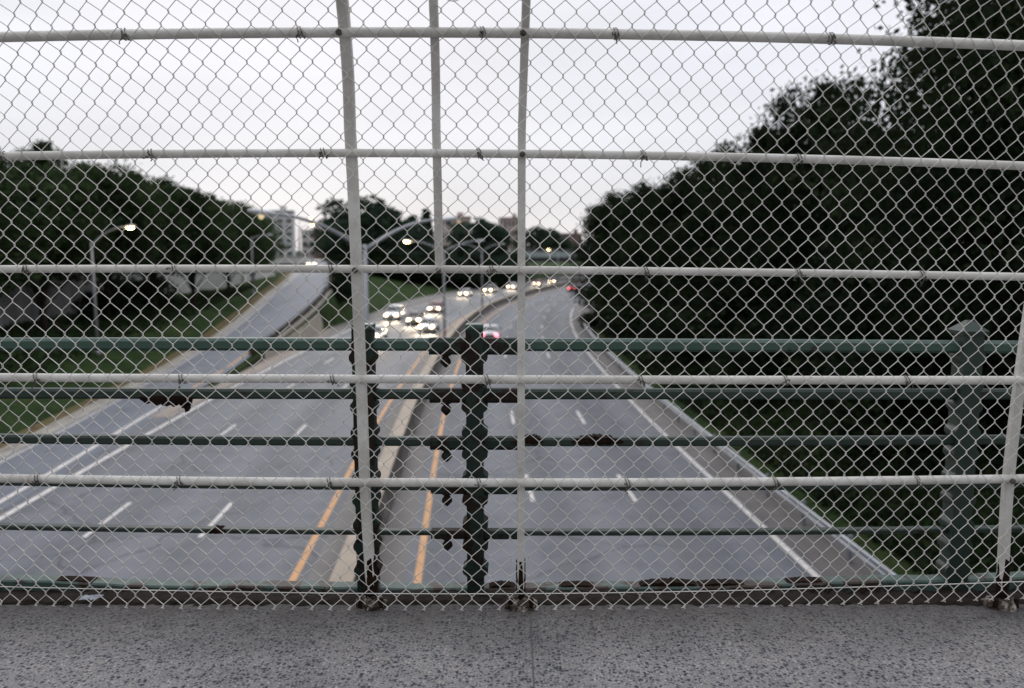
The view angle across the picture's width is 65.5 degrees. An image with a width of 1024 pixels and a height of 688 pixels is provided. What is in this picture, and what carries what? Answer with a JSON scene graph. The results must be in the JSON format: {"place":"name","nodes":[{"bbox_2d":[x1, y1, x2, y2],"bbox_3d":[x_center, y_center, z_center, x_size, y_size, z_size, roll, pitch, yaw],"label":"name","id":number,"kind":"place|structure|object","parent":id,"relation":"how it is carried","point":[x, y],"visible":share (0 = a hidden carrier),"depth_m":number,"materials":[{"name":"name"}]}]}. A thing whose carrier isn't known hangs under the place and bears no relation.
{"place":"outdoors","nodes":[
{"label":"outdoors","id":0,"kind":"place"},
{"bbox_2d":[0,259,333,510],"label":"ramp road","id":1,"kind":"structure","parent":0,"point":[278,302],"depth_m":43.92,"materials":[{"name":"grey asphalt"}]},
{"bbox_2d":[0,264,296,459],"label":"kerb","id":2,"kind":"structure","parent":1,"relation":"on","point":[6,451],"depth_m":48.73,"materials":[{"name":"concrete"}]},
{"bbox_2d":[307,260,327,264],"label":"car","id":3,"kind":"object","parent":1,"relation":"on","point":[316,262],"visible":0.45,"depth_m":144.58,"materials":[{"name":"white paint"}]},
{"bbox_2d":[149,326,333,417],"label":"gore paving","id":4,"kind":"structure","parent":0,"point":[170,411],"depth_m":56.67,"materials":[{"name":"concrete"}]},
{"bbox_2d":[264,206,295,255],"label":"building","id":5,"kind":"structure","parent":0,"point":[285,222],"depth_m":307.06,"materials":[{"name":"concrete"}]},
{"bbox_2d":[443,212,471,239],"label":"building","id":6,"kind":"structure","parent":0,"point":[465,219],"depth_m":320.60,"materials":[{"name":"concrete"}]},
{"bbox_2d":[0,0,992,251],"label":"sky","id":7,"kind":"structure","parent":0,"point":[406,9],"materials":[{"name":"white"}]},
{"bbox_2d":[499,214,517,248],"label":"building","id":8,"kind":"structure","parent":0,"point":[510,223],"depth_m":335.44,"materials":[{"name":"concrete"}]},
{"bbox_2d":[0,251,1023,574],"bbox_3d":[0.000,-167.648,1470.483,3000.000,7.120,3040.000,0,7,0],"label":"ground","id":9,"kind":"structure","parent":0,"point":[378,301],"depth_m":46.48,"materials":[{"name":"green plant"}]},
{"bbox_2d":[8,139,70,174],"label":"tree","id":10,"kind":"object","parent":9,"relation":"on","point":[41,144],"visible":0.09,"depth_m":75.76,"materials":[{"name":"green plant"}]},
{"bbox_2d":[0,148,82,301],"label":"tree","id":11,"kind":"object","parent":9,"relation":"on","point":[7,189],"visible":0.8,"depth_m":46.62,"materials":[{"name":"green plant"}]},
{"bbox_2d":[0,161,130,331],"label":"tree","id":12,"kind":"object","parent":9,"relation":"on","point":[82,224],"visible":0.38,"depth_m":55.86,"materials":[{"name":"green plant"}]},
{"bbox_2d":[0,264,148,326],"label":"retaining wall","id":13,"kind":"structure","parent":9,"relation":"on","point":[61,301],"depth_m":65.28,"materials":[{"name":"grey concrete"}]},
{"bbox_2d":[69,290,126,320],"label":"shrub","id":14,"kind":"object","parent":9,"relation":"on","point":[90,306],"visible":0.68,"depth_m":65.49,"materials":[{"name":"green plant"}]},
{"bbox_2d":[90,225,135,355],"bbox_3d":[-26.870,-3.601,53.948,3.200,8.835,0.385,0,7,0],"label":"street lamp","id":15,"kind":"object","parent":9,"relation":"on","point":[97,353],"visible":0.81,"depth_m":53.87,"materials":[{"name":"metal"}]},
{"bbox_2d":[46,159,182,320],"bbox_3d":[-34.008,-8.502,66.116,12.451,13.905,14.151,-2,7,-16],"label":"tree","id":16,"kind":"object","parent":9,"relation":"on","point":[128,187],"visible":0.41,"depth_m":64.19,"materials":[{"name":"green plant"}]},
{"bbox_2d":[0,284,251,387],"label":"undergrowth","id":17,"kind":"object","parent":9,"relation":"on","point":[203,300],"visible":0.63,"depth_m":62.73,"materials":[{"name":"green plant"}]},
{"bbox_2d":[96,276,164,314],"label":"shrub","id":18,"kind":"object","parent":9,"relation":"on","point":[125,289],"visible":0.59,"depth_m":72.53,"materials":[{"name":"green plant"}]},
{"bbox_2d":[122,274,184,308],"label":"shrub","id":19,"kind":"object","parent":9,"relation":"on","point":[163,299],"visible":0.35,"depth_m":79.77,"materials":[{"name":"green plant"}]},
{"bbox_2d":[112,169,197,312],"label":"tree","id":20,"kind":"object","parent":9,"relation":"on","point":[176,256],"visible":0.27,"depth_m":73.72,"materials":[{"name":"green plant"}]},
{"bbox_2d":[161,185,255,305],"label":"tree","id":21,"kind":"object","parent":9,"relation":"on","point":[204,244],"visible":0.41,"depth_m":81.77,"materials":[{"name":"green plant"}]},
{"bbox_2d":[155,273,274,292],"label":"abutment wall","id":22,"kind":"structure","parent":9,"relation":"on","point":[216,280],"depth_m":113.35,"materials":[{"name":"concrete"}]},
{"bbox_2d":[198,191,282,293],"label":"tree","id":23,"kind":"object","parent":9,"relation":"on","point":[241,216],"visible":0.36,"depth_m":95.03,"materials":[{"name":"green plant"}]},
{"bbox_2d":[232,213,290,283],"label":"tree","id":24,"kind":"object","parent":9,"relation":"on","point":[282,247],"visible":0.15,"depth_m":108.28,"materials":[{"name":"green plant"}]},
{"bbox_2d":[251,234,272,293],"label":"street lamp","id":25,"kind":"object","parent":9,"relation":"on","point":[253,291],"visible":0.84,"depth_m":93.60,"materials":[{"name":"metal"}]},
{"bbox_2d":[229,256,309,263],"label":"street parapet","id":26,"kind":"structure","parent":9,"relation":"on","point":[295,259],"depth_m":149.00,"materials":[{"name":"concrete"}]},
{"bbox_2d":[247,284,330,354],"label":"weeds","id":27,"kind":"object","parent":9,"relation":"on","point":[254,352],"visible":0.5,"depth_m":74.85,"materials":[{"name":"green plant"}]},
{"bbox_2d":[260,263,335,358],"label":"ramp parapet","id":28,"kind":"structure","parent":9,"relation":"on","point":[316,323],"depth_m":77.25,"materials":[{"name":"concrete"}]},
{"bbox_2d":[300,224,313,257],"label":"building","id":29,"kind":"structure","parent":9,"relation":"on","point":[305,240],"depth_m":254.95,"materials":[{"name":"concrete"}]},
{"bbox_2d":[314,230,329,258],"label":"building","id":30,"kind":"structure","parent":9,"relation":"on","point":[317,255],"depth_m":243.18,"materials":[{"name":"brick"}]},
{"bbox_2d":[321,279,351,301],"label":"shrub","id":31,"kind":"object","parent":9,"relation":"on","point":[345,289],"visible":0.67,"depth_m":96.16,"materials":[{"name":"green plant"}]},
{"bbox_2d":[310,215,374,261],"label":"tree","id":32,"kind":"object","parent":9,"relation":"on","point":[327,243],"visible":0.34,"depth_m":162.00,"materials":[{"name":"green plant"}]},
{"bbox_2d":[325,273,368,295],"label":"shrub","id":33,"kind":"object","parent":9,"relation":"on","point":[340,277],"visible":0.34,"depth_m":100.89,"materials":[{"name":"green plant"}]},
{"bbox_2d":[306,194,402,256],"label":"tree","id":34,"kind":"object","parent":9,"relation":"on","point":[376,209],"visible":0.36,"depth_m":165.99,"materials":[{"name":"green plant"}]},
{"bbox_2d":[325,244,388,264],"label":"shrub","id":35,"kind":"object","parent":9,"relation":"on","point":[346,249],"visible":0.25,"depth_m":157.31,"materials":[{"name":"green plant"}]},
{"bbox_2d":[331,248,400,273],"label":"shrub","id":36,"kind":"object","parent":9,"relation":"on","point":[375,250],"visible":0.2,"depth_m":159.65,"materials":[{"name":"green plant"}]},
{"bbox_2d":[369,250,410,275],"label":"shrub","id":37,"kind":"object","parent":9,"relation":"on","point":[389,256],"visible":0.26,"depth_m":161.31,"materials":[{"name":"green plant"}]},
{"bbox_2d":[373,252,421,278],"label":"shrub","id":38,"kind":"object","parent":9,"relation":"on","point":[405,262],"visible":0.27,"depth_m":162.92,"materials":[{"name":"green plant"}]},
{"bbox_2d":[372,206,428,258],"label":"tree","id":39,"kind":"object","parent":9,"relation":"on","point":[396,214],"visible":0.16,"depth_m":173.98,"materials":[{"name":"green plant"}]},
{"bbox_2d":[389,256,431,280],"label":"shrub","id":40,"kind":"object","parent":9,"relation":"on","point":[399,278],"visible":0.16,"depth_m":164.58,"materials":[{"name":"green plant"}]},
{"bbox_2d":[0,275,823,582],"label":"highway","id":41,"kind":"structure","parent":9,"relation":"on","point":[550,301],"depth_m":27.37,"materials":[{"name":"grey asphalt"}]},
{"bbox_2d":[375,325,387,337],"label":"car","id":42,"kind":"object","parent":41,"relation":"on","point":[380,329],"visible":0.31,"depth_m":74.84,"materials":[{"name":"silver paint"}]},
{"bbox_2d":[384,304,405,319],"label":"car","id":43,"kind":"object","parent":41,"relation":"on","point":[392,312],"visible":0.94,"depth_m":98.20,"materials":[{"name":"white paint"}]},
{"bbox_2d":[406,311,425,324],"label":"car","id":44,"kind":"object","parent":41,"relation":"on","point":[413,315],"visible":0.57,"depth_m":91.26,"materials":[{"name":"brown paint"}]},
{"bbox_2d":[418,317,439,332],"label":"car","id":45,"kind":"object","parent":41,"relation":"on","point":[424,324],"visible":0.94,"depth_m":83.17,"materials":[{"name":"white paint"}]},
{"bbox_2d":[428,301,445,312],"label":"car","id":46,"kind":"object","parent":41,"relation":"on","point":[438,305],"visible":0.8,"depth_m":108.86,"materials":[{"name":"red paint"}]},
{"bbox_2d":[307,283,579,582],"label":"median strip","id":47,"kind":"object","parent":41,"relation":"on","point":[404,516],"visible":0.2,"depth_m":26.20,"materials":[{"name":"grey concrete"}]},
{"bbox_2d":[329,278,586,581],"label":"median barrier","id":48,"kind":"object","parent":47,"relation":"on","point":[393,464],"visible":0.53,"depth_m":33.50,"materials":[{"name":"concrete"}]},
{"bbox_2d":[247,208,456,322],"bbox_3d":[-4.411,0.405,24.213,0.340,8.685,7.360,6,9,44],"label":"street lamp","id":49,"kind":"object","parent":48,"relation":"on","point":[365,247],"visible":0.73,"depth_m":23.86,"materials":[{"name":"metal"}]},
{"bbox_2d":[403,239,484,336],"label":"street lamp","id":50,"kind":"object","parent":48,"relation":"on","point":[444,310],"visible":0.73,"depth_m":66.73,"materials":[{"name":"metal"}]},
{"bbox_2d":[461,243,504,306],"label":"street lamp","id":51,"kind":"object","parent":48,"relation":"on","point":[482,274],"visible":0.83,"depth_m":107.65,"materials":[{"name":"metal"}]},
{"bbox_2d":[299,274,589,351],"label":"road shoulder","id":52,"kind":"object","parent":41,"relation":"attached to","point":[339,328],"visible":0.37,"depth_m":130.87},
{"bbox_2d":[459,288,472,296],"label":"car","id":53,"kind":"object","parent":41,"relation":"on","point":[467,292],"visible":0.88,"depth_m":146.95,"materials":[{"name":"silver paint"}]},
{"bbox_2d":[484,284,496,292],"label":"car","id":54,"kind":"object","parent":41,"relation":"on","point":[492,288],"visible":0.99,"depth_m":159.81,"materials":[{"name":"grey paint"}]},
{"bbox_2d":[483,324,501,337],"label":"car","id":55,"kind":"object","parent":41,"relation":"on","point":[490,332],"visible":0.52,"depth_m":74.39,"materials":[{"name":"silver paint"}]},
{"bbox_2d":[572,300,879,576],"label":"road shoulder","id":56,"kind":"object","parent":41,"relation":"attached to","point":[653,411],"visible":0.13,"depth_m":27.47},
{"bbox_2d":[407,214,421,249],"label":"tree","id":57,"kind":"object","parent":9,"relation":"on","point":[412,218],"visible":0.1,"depth_m":216.95,"materials":[{"name":"green plant"}]},
{"bbox_2d":[395,223,434,258],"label":"tree","id":58,"kind":"object","parent":9,"relation":"on","point":[413,234],"visible":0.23,"depth_m":185.35,"materials":[{"name":"green plant"}]},
{"bbox_2d":[403,257,445,282],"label":"shrub","id":59,"kind":"object","parent":9,"relation":"on","point":[424,277],"visible":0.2,"depth_m":167.34,"materials":[{"name":"green plant"}]},
{"bbox_2d":[419,208,434,255],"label":"tree","id":60,"kind":"object","parent":9,"relation":"on","point":[426,215],"visible":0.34,"depth_m":224.60,"materials":[{"name":"green plant"}]},
{"bbox_2d":[409,261,457,284],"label":"shrub","id":61,"kind":"object","parent":9,"relation":"on","point":[436,282],"visible":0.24,"depth_m":169.56,"materials":[{"name":"green plant"}]},
{"bbox_2d":[427,261,465,285],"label":"shrub","id":62,"kind":"object","parent":9,"relation":"on","point":[454,281],"visible":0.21,"depth_m":172.42,"materials":[{"name":"green plant"}]},
{"bbox_2d":[443,226,451,249],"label":"building","id":63,"kind":"structure","parent":9,"relation":"on","point":[445,234],"depth_m":255.99,"materials":[{"name":"concrete"}]},
{"bbox_2d":[445,255,469,265],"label":"tree","id":64,"kind":"object","parent":9,"relation":"on","point":[459,261],"visible":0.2,"depth_m":179.72,"materials":[{"name":"green plant"}]},
{"bbox_2d":[442,263,488,287],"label":"shrub","id":65,"kind":"object","parent":9,"relation":"on","point":[466,277],"visible":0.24,"depth_m":174.12,"materials":[{"name":"green plant"}]},
{"bbox_2d":[452,265,494,288],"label":"shrub","id":66,"kind":"object","parent":9,"relation":"on","point":[476,275],"visible":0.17,"depth_m":176.56,"materials":[{"name":"green plant"}]},
{"bbox_2d":[443,216,508,265],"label":"tree","id":67,"kind":"object","parent":9,"relation":"on","point":[459,235],"visible":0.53,"depth_m":201.49,"materials":[{"name":"green plant"}]},
{"bbox_2d":[463,248,494,265],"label":"tree","id":68,"kind":"object","parent":9,"relation":"on","point":[475,256],"visible":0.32,"depth_m":187.35,"materials":[{"name":"green plant"}]},
{"bbox_2d":[466,265,506,288],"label":"shrub","id":69,"kind":"object","parent":9,"relation":"on","point":[486,280],"visible":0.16,"depth_m":178.54,"materials":[{"name":"green plant"}]},
{"bbox_2d":[471,225,517,265],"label":"tree","id":70,"kind":"object","parent":9,"relation":"on","point":[506,244],"visible":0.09,"depth_m":210.37,"materials":[{"name":"green plant"}]},
{"bbox_2d":[478,265,517,288],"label":"shrub","id":71,"kind":"object","parent":9,"relation":"on","point":[500,278],"visible":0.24,"depth_m":181.12,"materials":[{"name":"green plant"}]},
{"bbox_2d":[490,255,515,265],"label":"tree","id":72,"kind":"object","parent":9,"relation":"on","point":[500,260],"visible":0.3,"depth_m":197.56,"materials":[{"name":"green plant"}]},
{"bbox_2d":[492,264,537,287],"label":"shrub","id":73,"kind":"object","parent":9,"relation":"on","point":[515,276],"visible":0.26,"depth_m":182.24,"materials":[{"name":"green plant"}]},
{"bbox_2d":[506,250,528,277],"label":"tree","id":74,"kind":"object","parent":9,"relation":"on","point":[514,255],"visible":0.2,"depth_m":221.71,"materials":[{"name":"green plant"}]},
{"bbox_2d":[509,226,551,262],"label":"tree","id":75,"kind":"object","parent":9,"relation":"on","point":[539,235],"visible":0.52,"depth_m":257.82,"materials":[{"name":"green plant"}]},
{"bbox_2d":[501,249,581,261],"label":"overpass","id":76,"kind":"object","parent":9,"relation":"on","point":[544,256],"visible":0.06,"depth_m":230.25,"materials":[{"name":"concrete"}]},
{"bbox_2d":[543,228,563,262],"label":"tree","id":77,"kind":"object","parent":9,"relation":"on","point":[556,235],"visible":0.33,"depth_m":265.81,"materials":[{"name":"green plant"}]},
{"bbox_2d":[555,238,573,251],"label":"tree","id":78,"kind":"object","parent":9,"relation":"on","point":[566,243],"visible":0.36,"depth_m":271.22,"materials":[{"name":"green plant"}]},
{"bbox_2d":[577,311,601,328],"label":"shrub","id":79,"kind":"object","parent":9,"relation":"on","point":[593,323],"visible":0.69,"depth_m":87.94,"materials":[{"name":"green plant"}]},
{"bbox_2d":[574,288,615,320],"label":"shrub","id":80,"kind":"object","parent":9,"relation":"on","point":[594,307],"visible":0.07,"depth_m":84.22,"materials":[{"name":"green plant"}]},
{"bbox_2d":[564,203,640,303],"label":"tree","id":81,"kind":"object","parent":9,"relation":"on","point":[579,259],"visible":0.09,"depth_m":99.23,"materials":[{"name":"green plant"}]},
{"bbox_2d":[568,188,641,314],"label":"tree","id":82,"kind":"object","parent":9,"relation":"on","point":[604,209],"visible":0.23,"depth_m":83.84,"materials":[{"name":"green plant"}]},
{"bbox_2d":[579,275,651,322],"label":"shrub","id":83,"kind":"object","parent":9,"relation":"on","point":[606,287],"visible":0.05,"depth_m":76.05,"materials":[{"name":"green plant"}]},
{"bbox_2d":[583,283,666,336],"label":"shrub","id":84,"kind":"object","parent":9,"relation":"on","point":[627,317],"visible":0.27,"depth_m":67.52,"materials":[{"name":"green plant"}]},
{"bbox_2d":[593,177,697,305],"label":"tree","id":85,"kind":"object","parent":9,"relation":"on","point":[635,199],"visible":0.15,"depth_m":71.02,"materials":[{"name":"green plant"}]},
{"bbox_2d":[619,275,715,334],"bbox_3d":[13.546,-2.925,60.663,10.478,5.440,11.314,0,7,1],"label":"shrub","id":86,"kind":"object","parent":9,"relation":"on","point":[650,287],"visible":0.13,"depth_m":59.52,"materials":[{"name":"green plant"}]},
{"bbox_2d":[619,164,727,321],"bbox_3d":[14.441,-7.228,61.843,12.480,13.037,11.097,-2,7,-20],"label":"tree","id":87,"kind":"object","parent":9,"relation":"on","point":[672,200],"visible":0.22,"depth_m":60.05,"materials":[{"name":"green plant"}]},
{"bbox_2d":[626,301,726,362],"bbox_3d":[12.107,-0.932,52.791,9.698,4.663,8.981,-5,9,-39],"label":"shrub","id":88,"kind":"object","parent":9,"relation":"on","point":[674,327],"visible":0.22,"depth_m":51.60,"materials":[{"name":"green plant"}]},
{"bbox_2d":[658,149,755,315],"bbox_3d":[14.740,-6.717,53.770,10.032,13.048,9.962,2,7,16],"label":"tree","id":89,"kind":"object","parent":9,"relation":"on","point":[703,169],"visible":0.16,"depth_m":52.91,"materials":[{"name":"green plant"}]},
{"bbox_2d":[656,276,816,355],"bbox_3d":[14.260,-1.534,46.686,10.478,5.440,11.314,-1,7,-9],"label":"shrub","id":90,"kind":"object","parent":9,"relation":"on","point":[712,325],"visible":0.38,"depth_m":45.45,"materials":[{"name":"green plant"}]},
{"bbox_2d":[584,323,896,574],"bbox_3d":[8.455,2.836,45.880,1.140,0.900,82.532,0,7,-2],"label":"guardrail","id":91,"kind":"object","parent":9,"relation":"on","point":[872,562],"visible":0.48,"depth_m":25.48,"materials":[{"name":"metal"}]},
{"bbox_2d":[693,123,822,338],"bbox_3d":[15.310,-6.005,46.504,9.265,13.536,8.874,1,7,7],"label":"tree","id":92,"kind":"object","parent":9,"relation":"on","point":[743,170],"visible":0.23,"depth_m":45.78,"materials":[{"name":"green plant"}]},
{"bbox_2d":[699,317,822,387],"bbox_3d":[13.440,0.728,39.587,8.620,4.145,7.983,-1,7,-9],"label":"shrub","id":93,"kind":"object","parent":9,"relation":"on","point":[760,359],"visible":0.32,"depth_m":38.46,"materials":[{"name":"green plant"}]},
{"bbox_2d":[719,70,880,353],"bbox_3d":[15.422,-6.424,41.866,9.226,15.053,10.375,-3,7,-23],"label":"tree","id":94,"kind":"object","parent":9,"relation":"on","point":[778,238],"visible":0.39,"depth_m":40.28,"materials":[{"name":"green plant"}]},
{"bbox_2d":[598,280,1023,574],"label":"undergrowth","id":95,"kind":"object","parent":9,"relation":"on","point":[872,493],"visible":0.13,"depth_m":27.52,"materials":[{"name":"green plant"}]},
{"bbox_2d":[785,120,952,338],"bbox_3d":[16.788,-4.462,36.633,7.846,11.464,7.516,1,7,7],"label":"tree","id":96,"kind":"object","parent":9,"relation":"on","point":[810,262],"visible":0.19,"depth_m":36.18,"materials":[{"name":"green plant"}]},
{"bbox_2d":[751,278,1017,403],"bbox_3d":[16.140,-0.163,32.873,10.478,5.440,11.314,-5,8,-37],"label":"shrub","id":97,"kind":"object","parent":9,"relation":"on","point":[829,327],"visible":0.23,"depth_m":32.95,"materials":[{"name":"green plant"}]},
{"bbox_2d":[765,0,1023,369],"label":"tree","id":98,"kind":"object","parent":9,"relation":"on","point":[935,193],"visible":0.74,"depth_m":22.53,"materials":[{"name":"green plant"}]},
{"bbox_2d":[780,0,1023,373],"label":"tree","id":99,"kind":"object","parent":9,"relation":"on","point":[859,171],"visible":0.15,"depth_m":28.31,"materials":[{"name":"green plant"}]},
{"bbox_2d":[794,331,1023,472],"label":"shrub","id":100,"kind":"object","parent":9,"relation":"on","point":[883,422],"visible":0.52,"depth_m":26.47,"materials":[{"name":"green plant"}]},
{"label":"bridge structure","id":101,"kind":"structure","parent":9,"relation":"on","visible":0},
{"bbox_2d":[0,604,1023,687],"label":"walkway","id":102,"kind":"structure","parent":101,"relation":"on","point":[604,646],"depth_m":2.79,"materials":[{"name":"concrete"}]},
{"bbox_2d":[0,0,1023,611],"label":"chain link fence","id":103,"kind":"object","parent":102,"relation":"on","point":[364,482],"visible":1,"depth_m":2.85,"materials":[{"name":"grey metal"}]},
{"bbox_2d":[0,320,1023,592],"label":"bridge railing","id":104,"kind":"object","parent":101,"relation":"on","point":[470,400],"visible":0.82,"depth_m":3.35,"materials":[{"name":"metal"}]},
{"bbox_2d":[0,586,1023,606],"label":"dirt strip","id":105,"kind":"object","parent":101,"relation":"on","point":[294,599],"visible":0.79,"depth_m":3.23,"materials":[{"name":"brown soil"}]},
{"bbox_2d":[79,594,102,599],"bbox_3d":[-1.661,1.000,3.146,0.081,0.007,0.052,0,7,0],"label":"paper scrap","id":106,"kind":"object","parent":105,"relation":"on","point":[92,597],"visible":0.86,"depth_m":3.14,"materials":[{"name":"white paper"}]},
{"bbox_2d":[561,229,582,251],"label":"building","id":107,"kind":"structure","parent":0,"point":[576,235],"depth_m":336.97,"materials":[{"name":"concrete"}]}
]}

